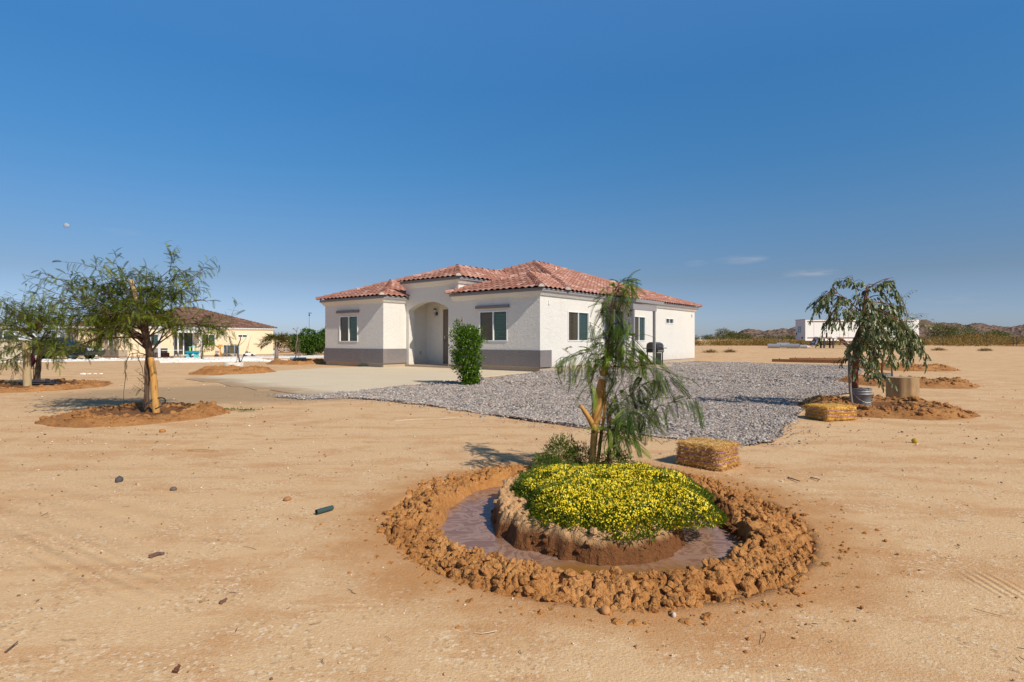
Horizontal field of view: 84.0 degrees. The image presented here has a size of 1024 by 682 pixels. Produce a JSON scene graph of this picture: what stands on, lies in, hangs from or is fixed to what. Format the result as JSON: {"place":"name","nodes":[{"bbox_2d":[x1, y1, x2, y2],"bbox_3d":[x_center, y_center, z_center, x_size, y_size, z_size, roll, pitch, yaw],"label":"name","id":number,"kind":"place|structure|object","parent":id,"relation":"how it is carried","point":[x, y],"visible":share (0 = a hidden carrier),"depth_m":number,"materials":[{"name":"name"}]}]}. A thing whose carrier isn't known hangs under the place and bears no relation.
{"place":"outdoors","nodes":[
{"label":"outdoors","id":0,"kind":"place"},
{"bbox_2d":[186,366,530,393],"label":"driveway","id":1,"kind":"structure","parent":0,"point":[310,381],"depth_m":17.23,"materials":[{"name":"concrete"}]},
{"bbox_2d":[0,345,1023,681],"bbox_3d":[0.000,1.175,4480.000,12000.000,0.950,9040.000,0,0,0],"label":"ground","id":2,"kind":"structure","parent":0,"point":[936,627],"depth_m":3.12,"materials":[{"name":"beige sand"}]},
{"bbox_2d":[4,641,17,652],"bbox_3d":[-1.860,1.137,2.115,0.008,0.017,0.056,0,0,0],"label":"dry stick","id":3,"kind":"object","parent":2,"relation":"on","point":[8,649],"visible":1,"depth_m":2.11,"materials":[{"name":"brown wood"}]},
{"bbox_2d":[0,330,51,357],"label":"parked pickup","id":4,"kind":"object","parent":2,"relation":"on","point":[18,338],"visible":0.02,"depth_m":36.56,"materials":[{"name":"white paint"}]},
{"bbox_2d":[0,378,113,392],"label":"earth mound","id":5,"kind":"object","parent":2,"relation":"on","point":[62,384],"visible":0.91,"depth_m":13.75,"materials":[{"name":"soil"}]},
{"bbox_2d":[22,343,31,385],"bbox_3d":[-12.108,0.622,14.196,0.212,1.152,0.187,0,0,0],"label":"log post","id":6,"kind":"object","parent":5,"relation":"on","point":[27,378],"visible":0.77,"depth_m":14.14,"materials":[{"name":"beige wood"}]},
{"bbox_2d":[18,380,58,383],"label":"flat block","id":7,"kind":"structure","parent":5,"relation":"on","point":[44,382],"depth_m":14.39,"materials":[{"name":"grey concrete"}]},
{"bbox_2d":[0,283,87,385],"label":"mesquite tree","id":8,"kind":"object","parent":5,"relation":"on","point":[30,321],"visible":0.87,"depth_m":14.26,"materials":[{"name":"green plant"}]},
{"bbox_2d":[31,354,35,367],"bbox_3d":[-12.302,0.514,14.549,0.210,0.419,0.155,0,0,0],"label":"hanging cloth","id":9,"kind":"object","parent":8,"relation":"hanging from","point":[33,360],"visible":0.44,"depth_m":14.52,"materials":[{"name":"purple fabric"}]},
{"bbox_2d":[80,373,102,374],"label":"white scraps","id":10,"kind":"object","parent":2,"relation":"on","point":[89,373],"visible":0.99,"depth_m":19.32,"materials":[{"name":"white"}]},
{"bbox_2d":[0,326,207,356],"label":"carport","id":11,"kind":"object","parent":2,"relation":"on","point":[159,345],"visible":0.33,"depth_m":40.72,"materials":[{"name":"white metal"}]},
{"bbox_2d":[115,476,123,482],"bbox_3d":[-3.194,1.127,4.627,0.044,0.066,0.058,0,0,39],"label":"loose stone","id":12,"kind":"object","parent":2,"relation":"on","point":[118,479],"visible":0.95,"depth_m":4.61,"materials":[{"name":"grey stone"}]},
{"bbox_2d":[34,400,229,427],"bbox_3d":[-5.750,1.106,8.750,2.733,0.248,2.732,0,0,0],"label":"earth mound","id":13,"kind":"object","parent":2,"relation":"on","point":[130,414],"visible":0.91,"depth_m":8.22,"materials":[{"name":"soil"}]},
{"bbox_2d":[23,240,245,412],"bbox_3d":[-5.978,-0.199,8.790,3.670,2.777,2.107,0,0,32],"label":"mesquite tree","id":14,"kind":"object","parent":13,"relation":"on","point":[129,321],"visible":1,"depth_m":8.78,"materials":[{"name":"green plant"}]},
{"bbox_2d":[145,397,165,408],"bbox_3d":[-5.512,0.964,8.814,0.293,0.171,0.197,0,0,16],"label":"irrigation hose","id":15,"kind":"object","parent":14,"relation":"attached to","point":[157,398],"visible":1,"depth_m":8.81,"materials":[{"name":"black plastic"}]},
{"bbox_2d":[148,552,164,558],"bbox_3d":[-1.891,1.139,3.027,0.077,0.032,0.024,0,0,-44],"label":"curled leaf","id":16,"kind":"object","parent":2,"relation":"on","point":[152,555],"visible":1,"depth_m":3.02,"materials":[{"name":"brown plant"}]},
{"bbox_2d":[0,355,323,362],"bbox_3d":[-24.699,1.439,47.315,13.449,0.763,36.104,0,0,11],"label":"white gravel","id":17,"kind":"structure","parent":2,"relation":"on","point":[129,359],"depth_m":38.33,"materials":[{"name":"white gravel"}]},
{"bbox_2d":[0,340,31,360],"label":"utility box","id":18,"kind":"object","parent":17,"relation":"on","point":[2,348],"visible":0.12,"depth_m":31.36,"materials":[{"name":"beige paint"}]},
{"bbox_2d":[32,337,104,358],"bbox_3d":[-29.299,0.463,36.719,4.840,1.450,1.840,0,0,-2],"label":"parked car","id":19,"kind":"object","parent":17,"relation":"on","point":[71,341],"visible":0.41,"depth_m":35.98,"materials":[{"name":"black paint"}]},
{"bbox_2d":[195,330,212,358],"bbox_3d":[-20.318,0.042,37.883,1.509,2.331,1.097,0,0,14],"label":"sapling","id":20,"kind":"object","parent":17,"relation":"on","point":[202,347],"visible":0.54,"depth_m":37.82,"materials":[{"name":"green plant"}]},
{"bbox_2d":[155,348,168,356],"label":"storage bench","id":21,"kind":"object","parent":2,"relation":"on","point":[165,353],"visible":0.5,"depth_m":54.89,"materials":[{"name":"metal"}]},
{"bbox_2d":[66,307,276,357],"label":"house","id":22,"kind":"structure","parent":2,"relation":"on","point":[253,330],"depth_m":60.91,"materials":[{"name":"beige paint"}]},
{"bbox_2d":[142,334,157,345],"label":"window","id":23,"kind":"structure","parent":22,"relation":"in","point":[150,334],"depth_m":55.84,"materials":[{"name":"white glass"}]},
{"bbox_2d":[174,333,192,354],"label":"sliding door","id":24,"kind":"structure","parent":22,"relation":"in","point":[183,345],"depth_m":57.92,"materials":[{"name":"glass"}]},
{"bbox_2d":[172,664,180,673],"bbox_3d":[-1.165,1.137,1.972,0.022,0.026,0.030,0,0,0],"label":"dead leaf","id":25,"kind":"object","parent":2,"relation":"on","point":[176,668],"visible":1,"depth_m":1.97,"materials":[{"name":"brown plant"}]},
{"bbox_2d":[185,346,198,357],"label":"play table","id":26,"kind":"object","parent":2,"relation":"on","point":[190,352],"visible":0.91,"depth_m":55.77,"materials":[{"name":"teal plastic"}]},
{"bbox_2d":[188,449,218,451],"bbox_3d":[-3.212,1.137,5.928,0.369,0.022,0.028,0,0,11],"label":"dry stick","id":27,"kind":"object","parent":2,"relation":"on","point":[200,449],"visible":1,"depth_m":5.94,"materials":[{"name":"beige wood"}]},
{"bbox_2d":[215,344,222,356],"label":"garden lamp","id":28,"kind":"object","parent":2,"relation":"on","point":[220,345],"visible":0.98,"depth_m":59.27,"materials":[{"name":"orange plastic"}]},
{"bbox_2d":[224,345,238,356],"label":"play pen","id":29,"kind":"object","parent":2,"relation":"on","point":[229,349],"visible":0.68,"depth_m":59.53,"materials":[{"name":"grey metal"}]},
{"bbox_2d":[188,365,275,374],"bbox_3d":[-10.100,1.058,20.600,3.248,0.344,3.247,0,0,0],"label":"earth mound","id":30,"kind":"object","parent":2,"relation":"on","point":[223,370],"visible":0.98,"depth_m":19.81,"materials":[{"name":"soil"}]},
{"bbox_2d":[223,362,243,366],"bbox_3d":[-10.900,0.950,22.276,0.720,0.240,0.720,0,0,0],"label":"pot ring","id":31,"kind":"object","parent":2,"relation":"on","point":[241,364],"visible":0.58,"depth_m":22.02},
{"bbox_2d":[236,334,248,361],"bbox_3d":[-10.577,0.398,22.389,0.606,1.348,0.079,0,0,-6],"label":"sapling","id":32,"kind":"object","parent":31,"relation":"in","point":[238,357],"visible":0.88,"depth_m":22.37,"materials":[{"name":"brown plant"}]},
{"bbox_2d":[233,408,263,410],"bbox_3d":[-4.385,1.106,9.268,0.771,0.048,0.282,0,0,0],"label":"green weed","id":33,"kind":"object","parent":2,"relation":"on","point":[245,409],"visible":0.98,"depth_m":9.30,"materials":[{"name":"green plant"}]},
{"bbox_2d":[242,351,256,355],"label":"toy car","id":34,"kind":"object","parent":2,"relation":"on","point":[250,353],"visible":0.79,"depth_m":60.78,"materials":[{"name":"white plastic"}]},
{"bbox_2d":[255,332,294,358],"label":"palm tree","id":35,"kind":"object","parent":2,"relation":"on","point":[269,338],"visible":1,"depth_m":41.20,"materials":[{"name":"green plant"}]},
{"bbox_2d":[278,348,290,352],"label":"block pallet","id":36,"kind":"object","parent":2,"relation":"on","point":[285,349],"visible":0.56,"depth_m":79.70,"materials":[{"name":"beige concrete"}]},
{"bbox_2d":[283,496,291,500],"bbox_3d":[-1.620,1.138,4.102,0.047,0.037,0.052,0,0,23],"label":"earth clod","id":37,"kind":"object","parent":2,"relation":"on","point":[288,498],"visible":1,"depth_m":4.09,"materials":[{"name":"soil"}]},
{"bbox_2d":[266,358,325,364],"bbox_3d":[-10.900,1.038,29.000,3.584,0.383,3.583,0,0,0],"label":"earth mound","id":38,"kind":"object","parent":2,"relation":"on","point":[298,361],"visible":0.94,"depth_m":28.05,"materials":[{"name":"soil"}]},
{"bbox_2d":[290,357,305,359],"bbox_3d":[-11.443,1.000,30.421,0.840,0.240,0.840,0,0,0],"label":"pot ring","id":39,"kind":"object","parent":38,"relation":"on","point":[292,358],"visible":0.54,"depth_m":30.32,"materials":[{"name":"grey"}]},
{"bbox_2d":[293,328,302,357],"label":"sapling","id":40,"kind":"object","parent":39,"relation":"in","point":[299,345],"visible":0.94,"depth_m":30.46,"materials":[{"name":"green plant"}]},
{"bbox_2d":[285,327,324,354],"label":"dense tree","id":41,"kind":"object","parent":2,"relation":"on","point":[313,342],"visible":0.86,"depth_m":64.86,"materials":[{"name":"green plant"}]},
{"bbox_2d":[315,505,333,513],"bbox_3d":[-1.254,1.128,3.803,0.032,0.032,0.126,0,0,37],"label":"pipe piece","id":42,"kind":"object","parent":2,"relation":"on","point":[324,509],"visible":1,"depth_m":3.79,"materials":[{"name":"teal plastic"}]},
{"bbox_2d":[34,332,960,339],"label":"green scrub","id":43,"kind":"object","parent":2,"relation":"on","point":[787,336],"visible":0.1,"depth_m":114.55,"materials":[{"name":"green plant"}]},
{"bbox_2d":[315,260,702,371],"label":"house","id":44,"kind":"structure","parent":2,"relation":"on","point":[533,315],"depth_m":24.87,"materials":[{"name":"white paint"}]},
{"bbox_2d":[339,315,357,341],"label":"window","id":45,"kind":"structure","parent":44,"relation":"in","point":[349,321],"depth_m":26.11,"materials":[{"name":"white plastic"}]},
{"bbox_2d":[442,308,447,363],"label":"front door","id":46,"kind":"structure","parent":44,"relation":"in","point":[444,338],"depth_m":25.75,"materials":[{"name":"metal"}]},
{"bbox_2d":[479,310,507,341],"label":"window","id":47,"kind":"structure","parent":44,"relation":"in","point":[489,340],"depth_m":22.32,"materials":[{"name":"white plastic"}]},
{"bbox_2d":[568,311,588,341],"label":"window","id":48,"kind":"structure","parent":44,"relation":"in","point":[578,339],"depth_m":22.98,"materials":[{"name":"white plastic"}]},
{"bbox_2d":[604,309,623,362],"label":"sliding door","id":49,"kind":"structure","parent":44,"relation":"in","point":[605,325],"depth_m":25.45,"materials":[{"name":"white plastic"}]},
{"bbox_2d":[635,316,645,340],"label":"window","id":50,"kind":"structure","parent":44,"relation":"in","point":[638,320],"depth_m":27.58,"materials":[{"name":"white plastic"}]},
{"bbox_2d":[666,318,673,323],"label":"window","id":51,"kind":"structure","parent":44,"relation":"in","point":[666,318],"depth_m":30.04,"materials":[{"name":"white plastic"}]},
{"bbox_2d":[0,381,1023,681],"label":"grit","id":52,"kind":"object","parent":2,"relation":"on","point":[436,471],"visible":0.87,"depth_m":4.90,"materials":[{"name":"stone"}]},
{"bbox_2d":[12,391,1023,662],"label":"twig litter","id":53,"kind":"object","parent":2,"relation":"on","point":[494,631],"visible":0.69,"depth_m":2.39,"materials":[{"name":"brown wood"}]},
{"bbox_2d":[600,605,609,614],"bbox_3d":[0.394,1.138,2.406,0.041,0.036,0.059,0,0,-11],"label":"earth clod","id":54,"kind":"object","parent":2,"relation":"on","point":[604,609],"visible":1,"depth_m":2.39,"materials":[{"name":"soil"}]},
{"bbox_2d":[315,460,920,655],"bbox_3d":[0.532,1.156,3.822,3.514,0.289,3.603,0,0,0],"label":"earth basin","id":55,"kind":"object","parent":2,"relation":"on","point":[773,548],"visible":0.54,"depth_m":3.04,"materials":[{"name":"soil"}]},
{"bbox_2d":[438,486,737,572],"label":"water","id":56,"kind":"structure","parent":55,"relation":"in","point":[468,523],"depth_m":3.39,"materials":[{"name":"liquid"}]},
{"bbox_2d":[608,414,610,463],"bbox_3d":[0.795,0.860,4.625,0.020,0.525,0.030,0,0,0],"label":"metal stake","id":57,"kind":"object","parent":55,"relation":"on","point":[609,449],"visible":0.36,"depth_m":4.61,"materials":[{"name":"green metal"}]},
{"bbox_2d":[510,432,728,545],"bbox_3d":[0.683,0.939,4.024,1.443,0.379,2.032,0,0,0],"label":"flower bed","id":58,"kind":"object","parent":55,"relation":"on","point":[589,486],"visible":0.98,"depth_m":3.47,"materials":[{"name":"yellow plant"}]},
{"bbox_2d":[553,269,704,463],"bbox_3d":[0.931,0.246,4.694,1.225,1.704,0.870,0,0,0],"label":"mesquite tree","id":59,"kind":"object","parent":55,"relation":"on","point":[599,399],"visible":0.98,"depth_m":4.61,"materials":[{"name":"green plant"}]},
{"bbox_2d":[675,435,742,471],"bbox_3d":[1.819,1.045,5.284,0.476,0.294,0.525,0,0,-43],"label":"straw bale","id":60,"kind":"object","parent":2,"relation":"on","point":[711,454],"visible":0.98,"depth_m":5.15},
{"bbox_2d":[715,327,732,339],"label":"desert bush","id":61,"kind":"object","parent":2,"relation":"on","point":[722,333],"visible":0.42,"depth_m":149.72,"materials":[{"name":"green plant"}]},
{"bbox_2d":[730,332,750,338],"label":"desert bush","id":62,"kind":"object","parent":2,"relation":"on","point":[740,335],"visible":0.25,"depth_m":127.83,"materials":[{"name":"green plant"}]},
{"bbox_2d":[767,344,780,347],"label":"fencing roll","id":63,"kind":"object","parent":2,"relation":"on","point":[773,345],"visible":1,"depth_m":55.73,"materials":[{"name":"grey metal"}]},
{"bbox_2d":[777,343,789,347],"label":"fencing roll","id":64,"kind":"object","parent":2,"relation":"on","point":[783,345],"visible":0.48,"depth_m":56.72,"materials":[{"name":"grey metal"}]},
{"bbox_2d":[786,344,799,347],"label":"fencing roll","id":65,"kind":"object","parent":2,"relation":"on","point":[792,345],"visible":1,"depth_m":54.82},
{"bbox_2d":[772,358,841,362],"bbox_3d":[15.731,1.055,30.342,3.499,0.230,0.085,0,0,40],"label":"timber board","id":66,"kind":"object","parent":2,"relation":"on","point":[803,360],"visible":0.79,"depth_m":30.38,"materials":[{"name":"brown wood"}]},
{"bbox_2d":[789,357,847,359],"bbox_3d":[18.482,1.070,34.335,3.170,0.200,0.085,0,0,18],"label":"timber board","id":67,"kind":"object","parent":2,"relation":"on","point":[824,358],"visible":0.61,"depth_m":34.27,"materials":[{"name":"brown wood"}]},
{"bbox_2d":[820,338,837,347],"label":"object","id":68,"kind":"object","parent":2,"relation":"on","point":[824,344],"visible":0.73,"depth_m":56.39,"materials":[{"name":"metal"}]},
{"bbox_2d":[807,337,848,347],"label":"tarp","id":69,"kind":"object","parent":68,"relation":"on","point":[815,340],"visible":0.71,"depth_m":56.51,"materials":[{"name":"plastic"}]},
{"bbox_2d":[803,402,857,421],"bbox_3d":[4.700,1.048,8.399,0.615,0.285,0.528,0,0,-15],"label":"straw bale","id":70,"kind":"object","parent":2,"relation":"on","point":[829,412],"visible":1,"depth_m":8.22,"materials":[{"name":"gold plant"}]},
{"bbox_2d":[796,319,918,345],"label":"trailer","id":71,"kind":"object","parent":2,"relation":"on","point":[805,331],"visible":0.23,"depth_m":74.00,"materials":[{"name":"metal"}]},
{"bbox_2d":[695,330,1023,345],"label":"dry scrub","id":72,"kind":"object","parent":2,"relation":"on","point":[944,340],"visible":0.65,"depth_m":87.01,"materials":[{"name":"brown plant"}]},
{"bbox_2d":[704,337,1023,345],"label":"wire fence","id":73,"kind":"object","parent":2,"relation":"on","point":[924,339],"visible":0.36,"depth_m":80.46,"materials":[{"name":"metal"}]},
{"bbox_2d":[796,394,980,419],"bbox_3d":[6.150,1.087,9.550,2.912,0.286,2.911,0,0,0],"label":"earth mound","id":74,"kind":"object","parent":2,"relation":"on","point":[913,407],"visible":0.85,"depth_m":8.70,"materials":[{"name":"soil"}]},
{"bbox_2d":[848,357,852,402],"bbox_3d":[5.595,0.662,9.415,0.082,0.910,0.113,0,0,0],"label":"tree stake","id":75,"kind":"object","parent":74,"relation":"on","point":[849,383],"visible":0.73,"depth_m":9.38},
{"bbox_2d":[852,387,873,405],"bbox_3d":[5.835,0.969,9.489,0.332,0.362,0.342,0,0,0],"label":"bucket","id":76,"kind":"object","parent":74,"relation":"on","point":[861,396],"visible":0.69,"depth_m":9.38,"materials":[{"name":"grey plastic"}]},
{"bbox_2d":[805,275,931,392],"bbox_3d":[6.092,-0.050,9.500,2.591,2.100,1.220,0,0,-19],"label":"eucalyptus tree","id":77,"kind":"object","parent":74,"relation":"on","point":[869,324],"visible":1,"depth_m":9.35,"materials":[{"name":"green plant"}]},
{"bbox_2d":[886,376,919,397],"bbox_3d":[7.445,0.928,10.833,0.533,0.484,0.531,0,0,0],"label":"tree stump","id":78,"kind":"object","parent":2,"relation":"on","point":[906,387],"visible":0.73,"depth_m":10.64,"materials":[{"name":"brown wood"}]},
{"bbox_2d":[834,374,980,388],"bbox_3d":[10.500,1.081,15.300,3.584,0.299,3.583,0,0,0],"label":"earth mound","id":79,"kind":"object","parent":2,"relation":"on","point":[948,383],"visible":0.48,"depth_m":14.44,"materials":[{"name":"soil"}]},
{"bbox_2d":[872,373,890,379],"bbox_3d":[10.020,1.000,15.421,0.440,0.260,0.440,0,0,0],"label":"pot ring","id":80,"kind":"object","parent":79,"relation":"on","point":[888,374],"visible":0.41,"depth_m":15.24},
{"bbox_2d":[881,310,905,372],"bbox_3d":[10.369,0.103,15.441,1.048,1.937,0.841,0,0,0],"label":"sapling","id":81,"kind":"object","parent":79,"relation":"on","point":[882,366],"visible":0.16,"depth_m":15.41,"materials":[{"name":"green plant"}]},
{"bbox_2d":[876,291,921,375],"bbox_3d":[10.770,-0.272,16.001,1.387,2.645,0.944,0,0,0],"label":"sapling","id":82,"kind":"object","parent":79,"relation":"on","point":[898,328],"visible":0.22,"depth_m":15.93,"materials":[{"name":"green plant"}]},
{"bbox_2d":[859,363,961,370],"bbox_3d":[16.000,1.055,23.400,4.256,0.350,4.255,0,0,0],"label":"earth mound","id":83,"kind":"object","parent":2,"relation":"on","point":[931,367],"visible":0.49,"depth_m":22.02,"materials":[{"name":"soil"}]},
{"bbox_2d":[887,290,943,361],"bbox_3d":[15.533,-0.498,22.526,2.817,3.100,1.310,0,0,0],"label":"sapling","id":84,"kind":"object","parent":83,"relation":"on","point":[920,325],"visible":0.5,"depth_m":22.37,"materials":[{"name":"green plant"}]},
{"bbox_2d":[951,332,1008,342],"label":"desert bush","id":85,"kind":"object","parent":2,"relation":"on","point":[975,336],"visible":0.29,"depth_m":99.37,"materials":[{"name":"green plant"}]},
{"bbox_2d":[976,347,992,350],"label":"dry weed","id":86,"kind":"object","parent":2,"relation":"on","point":[985,349],"visible":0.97,"depth_m":48.50,"materials":[{"name":"beige plant"}]},
{"bbox_2d":[981,329,1013,338],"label":"desert bush","id":87,"kind":"object","parent":2,"relation":"on","point":[1005,334],"visible":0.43,"depth_m":125.16,"materials":[{"name":"green plant"}]},
{"bbox_2d":[1002,342,1023,346],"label":"earth mound","id":88,"kind":"object","parent":2,"relation":"on","point":[1020,345],"visible":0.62,"depth_m":73.48,"materials":[{"name":"soil"}]},
{"bbox_2d":[0,0,1023,337],"label":"sky","id":89,"kind":"structure","parent":0,"point":[749,158],"materials":[{"name":"blue"}]},
{"bbox_2d":[254,361,863,447],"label":"gravel","id":90,"kind":"structure","parent":0,"point":[733,405],"depth_m":11.71,"materials":[{"name":"grey gravel"}]},
{"bbox_2d":[446,318,487,384],"bbox_3d":[-1.132,0.288,14.773,1.104,1.788,1.107,0,0,-37],"label":"ficus shrub","id":91,"kind":"object","parent":90,"relation":"on","point":[466,342],"visible":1,"depth_m":14.63,"materials":[{"name":"green plant"}]},
{"bbox_2d":[645,342,663,363],"bbox_3d":[6.459,0.590,25.547,0.577,1.080,1.600,0,0,39],"label":"barbecue grill","id":92,"kind":"object","parent":90,"relation":"on","point":[659,347],"visible":0.68,"depth_m":25.36,"materials":[{"name":"black metal"}]},
{"bbox_2d":[273,340,991,345],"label":"road","id":93,"kind":"structure","parent":0,"point":[697,343],"depth_m":107.00,"materials":[{"name":"soil"}]},
{"bbox_2d":[926,322,956,339],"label":"desert bush","id":94,"kind":"object","parent":93,"relation":"on","point":[950,332],"visible":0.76,"depth_m":115.53,"materials":[{"name":"green plant"}]},
{"bbox_2d":[941,323,982,337],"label":"desert bush","id":95,"kind":"object","parent":93,"relation":"on","point":[968,327],"visible":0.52,"depth_m":121.39,"materials":[{"name":"green plant"}]},
{"bbox_2d":[738,319,1023,338],"bbox_3d":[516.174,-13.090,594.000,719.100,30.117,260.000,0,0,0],"label":"hills","id":96,"kind":"structure","parent":0,"point":[1013,330],"depth_m":563.90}
]}

